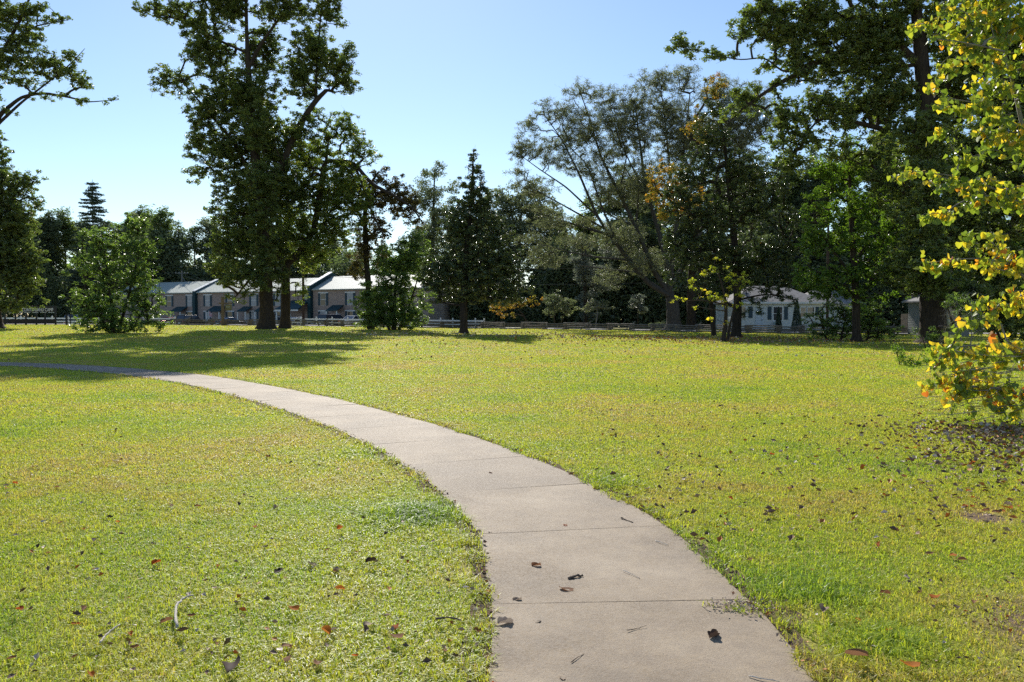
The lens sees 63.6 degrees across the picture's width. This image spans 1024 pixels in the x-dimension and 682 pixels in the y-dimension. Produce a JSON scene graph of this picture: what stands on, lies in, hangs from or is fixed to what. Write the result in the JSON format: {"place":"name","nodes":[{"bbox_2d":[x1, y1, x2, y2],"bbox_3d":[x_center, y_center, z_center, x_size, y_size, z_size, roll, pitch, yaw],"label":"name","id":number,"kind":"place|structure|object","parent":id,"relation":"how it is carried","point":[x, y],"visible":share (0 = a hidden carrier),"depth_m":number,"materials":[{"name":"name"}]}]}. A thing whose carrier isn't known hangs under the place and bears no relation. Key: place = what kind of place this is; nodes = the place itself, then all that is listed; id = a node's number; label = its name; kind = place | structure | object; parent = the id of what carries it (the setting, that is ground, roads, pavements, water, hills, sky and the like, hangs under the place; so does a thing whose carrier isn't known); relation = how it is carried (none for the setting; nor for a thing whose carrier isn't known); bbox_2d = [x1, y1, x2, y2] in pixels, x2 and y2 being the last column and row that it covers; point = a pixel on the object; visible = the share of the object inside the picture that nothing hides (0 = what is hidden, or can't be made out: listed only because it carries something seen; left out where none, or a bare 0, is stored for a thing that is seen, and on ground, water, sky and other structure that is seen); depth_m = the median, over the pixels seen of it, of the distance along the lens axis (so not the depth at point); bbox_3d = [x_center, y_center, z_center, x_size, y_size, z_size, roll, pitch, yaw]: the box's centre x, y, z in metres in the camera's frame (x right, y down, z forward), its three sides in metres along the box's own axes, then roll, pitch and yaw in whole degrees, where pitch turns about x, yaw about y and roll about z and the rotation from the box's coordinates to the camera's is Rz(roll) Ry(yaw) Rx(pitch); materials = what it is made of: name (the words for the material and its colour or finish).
{"place":"outdoors","nodes":[
{"label":"outdoors","id":0,"kind":"place"},
{"bbox_2d":[0,362,817,681],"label":"path","id":1,"kind":"structure","parent":0,"point":[522,508],"depth_m":5.13,"materials":[{"name":"concrete"}]},
{"bbox_2d":[497,616,512,622],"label":"fallen leaf","id":2,"kind":"object","parent":1,"relation":"on","point":[504,619],"visible":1,"depth_m":4.26,"materials":[{"name":"plant"}]},
{"bbox_2d":[707,629,719,637],"bbox_3d":[0.999,1.448,4.093,0.055,0.037,0.086,-9,-11,39],"label":"fallen leaf","id":3,"kind":"object","parent":1,"relation":"on","point":[713,633],"visible":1,"depth_m":4.08,"materials":[{"name":"plant"}]},
{"bbox_2d":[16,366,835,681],"bbox_3d":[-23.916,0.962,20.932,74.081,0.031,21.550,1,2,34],"label":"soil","id":4,"kind":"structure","parent":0,"point":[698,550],"depth_m":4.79,"materials":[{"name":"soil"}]},
{"bbox_2d":[0,317,1023,681],"bbox_3d":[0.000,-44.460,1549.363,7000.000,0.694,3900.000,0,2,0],"label":"ground","id":5,"kind":"structure","parent":0,"point":[468,571],"depth_m":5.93,"materials":[{"name":"plant"}]},
{"bbox_2d":[3,306,56,324],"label":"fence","id":6,"kind":"object","parent":5,"relation":"on","point":[36,321],"visible":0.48,"depth_m":89.82,"materials":[{"name":"black paint"}]},
{"bbox_2d":[33,210,65,290],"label":"forest tree","id":7,"kind":"object","parent":5,"relation":"on","point":[51,227],"visible":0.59,"depth_m":163.78,"materials":[{"name":"green plant"}]},
{"bbox_2d":[2,316,98,323],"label":"white fence","id":8,"kind":"object","parent":5,"relation":"on","point":[48,318],"visible":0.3,"depth_m":106.93,"materials":[{"name":"plastic"}]},
{"bbox_2d":[0,0,118,327],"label":"oak tree","id":9,"kind":"object","parent":5,"relation":"on","point":[16,220],"visible":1,"depth_m":71.21,"materials":[{"name":"green plant"}]},
{"bbox_2d":[51,206,80,286],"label":"forest tree","id":10,"kind":"object","parent":5,"relation":"on","point":[67,230],"visible":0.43,"depth_m":166.86,"materials":[{"name":"green plant"}]},
{"bbox_2d":[65,216,99,312],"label":"forest tree","id":11,"kind":"object","parent":5,"relation":"on","point":[78,253],"visible":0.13,"depth_m":154.45,"materials":[{"name":"green plant"}]},
{"bbox_2d":[52,179,126,323],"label":"spruce tree","id":12,"kind":"object","parent":5,"relation":"on","point":[93,200],"visible":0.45,"depth_m":148.80,"materials":[{"name":"green plant"}]},
{"bbox_2d":[65,314,133,324],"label":"entrance gate","id":13,"kind":"structure","parent":5,"relation":"on","point":[67,319],"depth_m":89.92,"materials":[{"name":"black paint"}]},
{"bbox_2d":[99,624,119,642],"bbox_3d":[-1.968,1.428,4.025,0.029,0.020,0.231,0,2,-4],"label":"stick","id":14,"kind":"object","parent":5,"relation":"on","point":[105,635],"visible":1,"depth_m":4.03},
{"bbox_2d":[100,219,123,266],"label":"forest tree","id":15,"kind":"object","parent":5,"relation":"on","point":[117,232],"visible":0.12,"depth_m":168.95,"materials":[{"name":"green plant"}]},
{"bbox_2d":[58,205,173,333],"bbox_3d":[-29.236,-5.115,60.950,8.462,9.775,5.092,0,2,0],"label":"glossy shrub tree","id":16,"kind":"object","parent":5,"relation":"on","point":[107,307],"visible":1,"depth_m":60.47,"materials":[{"name":"green plant"}]},
{"bbox_2d":[113,211,142,287],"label":"forest tree","id":17,"kind":"object","parent":5,"relation":"on","point":[124,228],"visible":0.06,"depth_m":168.27,"materials":[{"name":"green plant"}]},
{"bbox_2d":[130,204,155,250],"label":"forest tree","id":18,"kind":"object","parent":5,"relation":"on","point":[138,212],"visible":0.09,"depth_m":172.06,"materials":[{"name":"green plant"}]},
{"bbox_2d":[147,205,177,281],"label":"forest tree","id":19,"kind":"object","parent":5,"relation":"on","point":[161,214],"visible":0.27,"depth_m":156.08,"materials":[{"name":"green plant"}]},
{"bbox_2d":[161,220,193,281],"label":"forest tree","id":20,"kind":"object","parent":5,"relation":"on","point":[184,241],"visible":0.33,"depth_m":156.88,"materials":[{"name":"green plant"}]},
{"bbox_2d":[174,595,193,627],"bbox_3d":[-1.752,1.419,4.355,0.072,0.024,0.480,0,2,-13],"label":"stick","id":21,"kind":"object","parent":5,"relation":"on","point":[175,614],"visible":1,"depth_m":4.33,"materials":[{"name":"wood"}]},
{"bbox_2d":[184,226,206,280],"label":"forest tree","id":22,"kind":"object","parent":5,"relation":"on","point":[196,242],"visible":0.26,"depth_m":161.35,"materials":[{"name":"green plant"}]},
{"bbox_2d":[195,216,227,272],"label":"forest tree","id":23,"kind":"object","parent":5,"relation":"on","point":[205,223],"visible":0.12,"depth_m":162.07,"materials":[{"name":"green plant"}]},
{"bbox_2d":[219,297,232,325],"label":"hanging sign","id":24,"kind":"object","parent":5,"relation":"on","point":[227,307],"visible":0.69,"depth_m":94.84,"materials":[{"name":"brown wood"}]},
{"bbox_2d":[222,655,240,672],"bbox_3d":[-1.241,1.426,3.649,0.075,0.039,0.122,2,-1,2],"label":"fallen leaf","id":25,"kind":"object","parent":5,"relation":"on","point":[229,666],"visible":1,"depth_m":3.65,"materials":[{"name":"plant"}]},
{"bbox_2d":[131,0,366,328],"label":"oak tree","id":26,"kind":"object","parent":5,"relation":"on","point":[259,181],"visible":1,"depth_m":72.73,"materials":[{"name":"green plant"}]},
{"bbox_2d":[113,272,456,326],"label":"apartment building","id":27,"kind":"structure","parent":5,"relation":"on","point":[328,293],"depth_m":130.49,"materials":[{"name":"brick"}]},
{"bbox_2d":[165,295,172,306],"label":"window","id":28,"kind":"structure","parent":27,"relation":"in","point":[169,298],"depth_m":141.30,"materials":[{"name":"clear glass"}]},
{"bbox_2d":[185,294,191,306],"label":"window","id":29,"kind":"structure","parent":27,"relation":"in","point":[188,298],"depth_m":139.09,"materials":[{"name":"glass"}]},
{"bbox_2d":[203,294,211,305],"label":"window","id":30,"kind":"structure","parent":27,"relation":"in","point":[207,298],"depth_m":137.02,"materials":[{"name":"glass"}]},
{"bbox_2d":[225,294,233,305],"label":"window","id":31,"kind":"structure","parent":27,"relation":"in","point":[227,300],"depth_m":134.60,"materials":[{"name":"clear glass"}]},
{"bbox_2d":[225,311,233,316],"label":"window","id":32,"kind":"structure","parent":27,"relation":"in","point":[228,313],"depth_m":134.70,"materials":[{"name":"clear glass"}]},
{"bbox_2d":[249,293,258,305],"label":"window","id":33,"kind":"structure","parent":27,"relation":"in","point":[253,301],"depth_m":132.16,"materials":[{"name":"glass"}]},
{"bbox_2d":[249,311,258,320],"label":"window","id":34,"kind":"structure","parent":27,"relation":"in","point":[252,314],"depth_m":132.27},
{"bbox_2d":[273,294,280,305],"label":"window","id":35,"kind":"structure","parent":27,"relation":"in","point":[279,297],"depth_m":129.89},
{"bbox_2d":[318,292,327,304],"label":"window","id":36,"kind":"structure","parent":27,"relation":"in","point":[322,296],"depth_m":125.51,"materials":[{"name":"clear glass"}]},
{"bbox_2d":[345,292,354,304],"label":"window","id":37,"kind":"structure","parent":27,"relation":"in","point":[348,295],"depth_m":123.15,"materials":[{"name":"glass"}]},
{"bbox_2d":[345,310,355,316],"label":"window","id":38,"kind":"structure","parent":27,"relation":"in","point":[347,312],"depth_m":123.15,"materials":[{"name":"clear glass"}]},
{"bbox_2d":[302,234,307,325],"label":"utility pole","id":39,"kind":"object","parent":5,"relation":"on","point":[303,311],"visible":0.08,"depth_m":100.79,"materials":[{"name":"brown wood"}]},
{"bbox_2d":[309,274,770,284],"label":"power line","id":40,"kind":"object","parent":39,"relation":"attached to","point":[549,284],"visible":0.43,"depth_m":94.33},
{"bbox_2d":[292,250,332,277],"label":"forest tree","id":41,"kind":"object","parent":5,"relation":"on","point":[296,274],"visible":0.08,"depth_m":153.75,"materials":[{"name":"green plant"}]},
{"bbox_2d":[321,625,330,633],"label":"fallen leaf","id":42,"kind":"object","parent":5,"relation":"on","point":[326,628],"visible":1,"depth_m":4.08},
{"bbox_2d":[320,241,345,270],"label":"forest tree","id":43,"kind":"object","parent":5,"relation":"on","point":[334,247],"visible":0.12,"depth_m":168.27,"materials":[{"name":"green plant"}]},
{"bbox_2d":[255,98,424,328],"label":"oak tree","id":44,"kind":"object","parent":5,"relation":"on","point":[333,192],"visible":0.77,"depth_m":76.18,"materials":[{"name":"green plant"}]},
{"bbox_2d":[373,243,393,274],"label":"forest tree","id":45,"kind":"object","parent":5,"relation":"on","point":[384,258],"visible":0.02,"depth_m":154.06,"materials":[{"name":"green plant"}]},
{"bbox_2d":[345,164,425,328],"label":"hanging limb tree","id":46,"kind":"object","parent":5,"relation":"on","point":[364,251],"visible":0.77,"depth_m":79.45,"materials":[{"name":"green plant"}]},
{"bbox_2d":[290,316,484,325],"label":"white fence","id":47,"kind":"object","parent":5,"relation":"on","point":[348,319],"visible":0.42,"depth_m":103.30,"materials":[{"name":"plastic"}]},
{"bbox_2d":[348,228,437,329],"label":"holly shrub","id":48,"kind":"object","parent":5,"relation":"on","point":[391,314],"visible":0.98,"depth_m":75.28,"materials":[{"name":"green plant"}]},
{"bbox_2d":[389,632,403,637],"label":"fallen leaf","id":49,"kind":"object","parent":5,"relation":"on","point":[399,635],"visible":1,"depth_m":4.01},
{"bbox_2d":[407,159,459,284],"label":"poplar tree","id":50,"kind":"object","parent":5,"relation":"on","point":[433,193],"visible":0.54,"depth_m":118.79,"materials":[{"name":"green plant"}]},
{"bbox_2d":[435,616,460,620],"bbox_3d":[-0.328,1.426,4.249,0.134,0.015,0.027,0,2,5],"label":"stick","id":51,"kind":"object","parent":5,"relation":"on","point":[442,617],"visible":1,"depth_m":4.25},
{"bbox_2d":[417,148,534,333],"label":"magnolia tree","id":52,"kind":"object","parent":5,"relation":"on","point":[472,211],"visible":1,"depth_m":66.29,"materials":[{"name":"green plant"}]},
{"bbox_2d":[106,317,907,334],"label":"split rail fence","id":53,"kind":"object","parent":5,"relation":"on","point":[698,327],"visible":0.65,"depth_m":86.05,"materials":[{"name":"grey wood"}]},
{"bbox_2d":[0,199,1023,328],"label":"undergrowth","id":54,"kind":"object","parent":5,"relation":"on","point":[622,311],"visible":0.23,"depth_m":117.87,"materials":[{"name":"plant"}]},
{"bbox_2d":[3,329,1023,681],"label":"leaf litter","id":55,"kind":"object","parent":5,"relation":"on","point":[1003,427],"visible":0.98,"depth_m":9.40,"materials":[{"name":"plant"}]},
{"bbox_2d":[488,295,543,325],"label":"tree","id":56,"kind":"object","parent":5,"relation":"on","point":[514,306],"visible":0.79,"depth_m":96.87,"materials":[{"name":"green plant"}]},
{"bbox_2d":[483,177,575,294],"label":"olive tree","id":57,"kind":"object","parent":5,"relation":"on","point":[506,203],"visible":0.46,"depth_m":126.22,"materials":[{"name":"green plant"}]},
{"bbox_2d":[542,289,579,326],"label":"tree","id":58,"kind":"object","parent":5,"relation":"on","point":[552,302],"visible":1,"depth_m":95.56,"materials":[{"name":"green plant"}]},
{"bbox_2d":[542,212,580,256],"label":"forest tree","id":59,"kind":"object","parent":5,"relation":"on","point":[562,235],"visible":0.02,"depth_m":138.26,"materials":[{"name":"green plant"}]},
{"bbox_2d":[570,194,600,254],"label":"forest tree","id":60,"kind":"object","parent":5,"relation":"on","point":[579,229],"visible":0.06,"depth_m":133.70,"materials":[{"name":"green plant"}]},
{"bbox_2d":[567,232,620,327],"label":"vine covered tree","id":61,"kind":"object","parent":5,"relation":"on","point":[585,274],"visible":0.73,"depth_m":103.50,"materials":[{"name":"green plant"}]},
{"bbox_2d":[580,298,614,325],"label":"tree","id":62,"kind":"object","parent":5,"relation":"on","point":[597,306],"visible":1,"depth_m":94.77,"materials":[{"name":"green plant"}]},
{"bbox_2d":[579,163,669,326],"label":"round tree","id":63,"kind":"object","parent":5,"relation":"on","point":[652,240],"visible":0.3,"depth_m":120.17,"materials":[{"name":"green plant"}]},
{"bbox_2d":[628,293,647,327],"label":"silvery bush","id":64,"kind":"object","parent":5,"relation":"on","point":[637,301],"visible":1,"depth_m":97.72,"materials":[{"name":"plant"}]},
{"bbox_2d":[502,62,777,328],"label":"elm tree","id":65,"kind":"object","parent":5,"relation":"on","point":[671,118],"visible":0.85,"depth_m":90.94,"materials":[{"name":"green plant"}]},
{"bbox_2d":[633,183,667,285],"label":"forest tree","id":66,"kind":"object","parent":5,"relation":"on","point":[655,209],"visible":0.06,"depth_m":130.13,"materials":[{"name":"green plant"}]},
{"bbox_2d":[645,72,728,335],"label":"rusty tree","id":67,"kind":"object","parent":5,"relation":"on","point":[651,194],"visible":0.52,"depth_m":65.49,"materials":[{"name":"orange plant"}]},
{"bbox_2d":[667,257,753,341],"bbox_3d":[12.348,-2.555,51.829,5.222,5.483,2.272,0,2,0],"label":"redbud tree","id":68,"kind":"object","parent":5,"relation":"on","point":[711,297],"visible":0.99,"depth_m":51.90,"materials":[{"name":"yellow plant"}]},
{"bbox_2d":[657,118,782,328],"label":"elm tree","id":69,"kind":"object","parent":5,"relation":"on","point":[691,316],"visible":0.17,"depth_m":94.33,"materials":[{"name":"green plant"}]},
{"bbox_2d":[702,184,737,246],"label":"forest tree","id":70,"kind":"object","parent":5,"relation":"on","point":[716,198],"visible":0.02,"depth_m":123.20,"materials":[{"name":"green plant"}]},
{"bbox_2d":[657,98,811,337],"bbox_3d":[16.489,-9.132,60.772,11.668,18.080,5.188,0,2,0],"label":"magnolia tree","id":71,"kind":"object","parent":5,"relation":"on","point":[762,255],"visible":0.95,"depth_m":60.40,"materials":[{"name":"green plant"}]},
{"bbox_2d":[727,188,759,237],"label":"forest tree","id":72,"kind":"object","parent":5,"relation":"on","point":[737,227],"visible":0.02,"depth_m":120.01,"materials":[{"name":"green plant"}]},
{"bbox_2d":[774,307,781,330],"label":"arborvitae","id":73,"kind":"object","parent":5,"relation":"on","point":[778,321],"visible":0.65,"depth_m":83.83,"materials":[{"name":"green plant"}]},
{"bbox_2d":[766,153,807,268],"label":"forest tree","id":74,"kind":"object","parent":5,"relation":"on","point":[794,178],"visible":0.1,"depth_m":115.33,"materials":[{"name":"green plant"}]},
{"bbox_2d":[713,286,864,330],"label":"white house","id":75,"kind":"structure","parent":5,"relation":"on","point":[769,306],"depth_m":89.97,"materials":[{"name":"grey"}]},
{"bbox_2d":[755,307,762,328],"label":"door","id":76,"kind":"structure","parent":75,"relation":"in","point":[758,319],"depth_m":89.93,"materials":[{"name":"white paint"}]},
{"bbox_2d":[772,306,782,320],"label":"window","id":77,"kind":"structure","parent":75,"relation":"in","point":[774,308],"depth_m":89.88,"materials":[{"name":"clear glass"}]},
{"bbox_2d":[799,306,806,317],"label":"window","id":78,"kind":"structure","parent":75,"relation":"in","point":[802,309],"depth_m":89.86,"materials":[{"name":"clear glass"}]},
{"bbox_2d":[806,306,814,317],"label":"window","id":79,"kind":"structure","parent":75,"relation":"in","point":[809,309],"depth_m":89.86,"materials":[{"name":"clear glass"}]},
{"bbox_2d":[791,300,801,328],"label":"arborvitae","id":80,"kind":"object","parent":5,"relation":"on","point":[796,314],"visible":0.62,"depth_m":83.74,"materials":[{"name":"green plant"}]},
{"bbox_2d":[786,144,843,278],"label":"forest tree","id":81,"kind":"object","parent":5,"relation":"on","point":[810,185],"visible":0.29,"depth_m":113.33,"materials":[{"name":"green plant"}]},
{"bbox_2d":[823,206,830,327],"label":"utility pole","id":82,"kind":"object","parent":5,"relation":"on","point":[827,315],"visible":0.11,"depth_m":87.68,"materials":[{"name":"brown wood"}]},
{"bbox_2d":[664,0,1023,343],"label":"oak tree","id":83,"kind":"object","parent":5,"relation":"on","point":[870,42],"visible":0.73,"depth_m":49.02,"materials":[{"name":"green plant"}]},
{"bbox_2d":[822,133,877,289],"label":"forest tree","id":84,"kind":"object","parent":5,"relation":"on","point":[841,221],"visible":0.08,"depth_m":110.45,"materials":[{"name":"green plant"}]},
{"bbox_2d":[790,146,913,341],"bbox_3d":[21.408,-5.998,51.784,8.051,12.377,3.736,0,2,0],"label":"maple tree","id":85,"kind":"object","parent":5,"relation":"on","point":[852,274],"visible":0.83,"depth_m":51.64,"materials":[{"name":"green plant"}]},
{"bbox_2d":[800,296,904,340],"bbox_3d":[22.624,-1.564,55.025,6.994,3.358,2.669,0,2,0],"label":"loose shrub","id":86,"kind":"object","parent":5,"relation":"on","point":[846,311],"visible":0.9,"depth_m":54.80,"materials":[{"name":"green plant"}]},
{"bbox_2d":[845,648,868,655],"bbox_3d":[1.570,1.418,3.765,0.115,0.027,0.068,7,-7,-6],"label":"fallen leaf","id":87,"kind":"object","parent":5,"relation":"on","point":[856,651],"visible":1,"depth_m":3.75,"materials":[{"name":"plant"}]},
{"bbox_2d":[860,125,909,316],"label":"forest tree","id":88,"kind":"object","parent":5,"relation":"on","point":[874,222],"visible":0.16,"depth_m":108.10,"materials":[{"name":"green plant"}]},
{"bbox_2d":[901,314,907,331],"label":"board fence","id":89,"kind":"object","parent":5,"relation":"on","point":[904,319],"visible":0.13,"depth_m":79.96,"materials":[{"name":"wood"}]},
{"bbox_2d":[900,659,919,666],"bbox_3d":[1.768,1.430,3.672,0.054,0.028,0.086,5,-5,-41],"label":"fallen leaf","id":90,"kind":"object","parent":5,"relation":"on","point":[913,663],"visible":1,"depth_m":3.67,"materials":[{"name":"plant"}]},
{"bbox_2d":[890,343,933,365],"bbox_3d":[13.150,0.525,26.990,1.608,0.914,0.733,0,2,0],"label":"shrub","id":91,"kind":"object","parent":5,"relation":"on","point":[903,356],"visible":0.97,"depth_m":26.99,"materials":[{"name":"green plant"}]},
{"bbox_2d":[902,294,968,336],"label":"grey outbuilding","id":92,"kind":"structure","parent":5,"relation":"on","point":[913,313],"depth_m":70.64,"materials":[{"name":"grey"}]},
{"bbox_2d":[910,292,991,348],"bbox_3d":[20.145,-0.824,37.950,3.883,2.874,1.463,0,2,0],"label":"shrub","id":93,"kind":"object","parent":5,"relation":"on","point":[938,328],"visible":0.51,"depth_m":37.93,"materials":[{"name":"green plant"}]},
{"bbox_2d":[886,0,1023,423],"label":"redbud tree","id":94,"kind":"object","parent":5,"relation":"on","point":[1003,32],"visible":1,"depth_m":12.09,"materials":[{"name":"yellow plant"}]},
{"bbox_2d":[940,132,982,270],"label":"forest tree","id":95,"kind":"object","parent":5,"relation":"on","point":[957,196],"depth_m":103.27,"materials":[{"name":"green plant"}]},
{"bbox_2d":[935,284,997,350],"bbox_3d":[18.639,-0.837,33.967,2.065,3.126,2.014,-2,2,-44],"label":"bare twig bush","id":96,"kind":"object","parent":5,"relation":"on","point":[954,319],"visible":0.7,"depth_m":33.98,"materials":[{"name":"plant"}]},
{"bbox_2d":[963,114,1023,285],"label":"forest tree","id":97,"kind":"object","parent":5,"relation":"on","point":[975,121],"visible":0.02,"depth_m":99.19,"materials":[{"name":"green plant"}]},
{"bbox_2d":[1001,141,1023,281],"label":"forest tree","id":98,"kind":"object","parent":5,"relation":"on","point":[1020,243],"visible":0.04,"depth_m":95.27,"materials":[{"name":"green plant"}]},
{"bbox_2d":[0,0,1023,316],"label":"sky","id":99,"kind":"structure","parent":0,"point":[444,80],"materials":[{"name":"blue"}]},
{"bbox_2d":[227,324,1018,333],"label":"road","id":100,"kind":"structure","parent":0,"point":[591,328],"depth_m":89.76,"materials":[{"name":"asphalt"}]},
{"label":"parking lot","id":101,"kind":"structure","parent":0,"visible":0},
{"bbox_2d":[176,315,207,322],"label":"parked car","id":102,"kind":"object","parent":101,"relation":"on","point":[187,317],"visible":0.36,"depth_m":124.80,"materials":[{"name":"black paint"}]},
{"bbox_2d":[213,317,245,323],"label":"parked car","id":103,"kind":"object","parent":101,"relation":"on","point":[232,318],"visible":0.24,"depth_m":121.00,"materials":[{"name":"grey paint"}]},
{"bbox_2d":[317,314,342,324],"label":"parked car","id":104,"kind":"object","parent":101,"relation":"on","point":[329,316],"visible":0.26,"depth_m":112.83,"materials":[{"name":"blue paint"}]},
{"bbox_2d":[338,316,358,323],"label":"parked car","id":105,"kind":"object","parent":101,"relation":"on","point":[352,317],"visible":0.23,"depth_m":109.21,"materials":[{"name":"white paint"}]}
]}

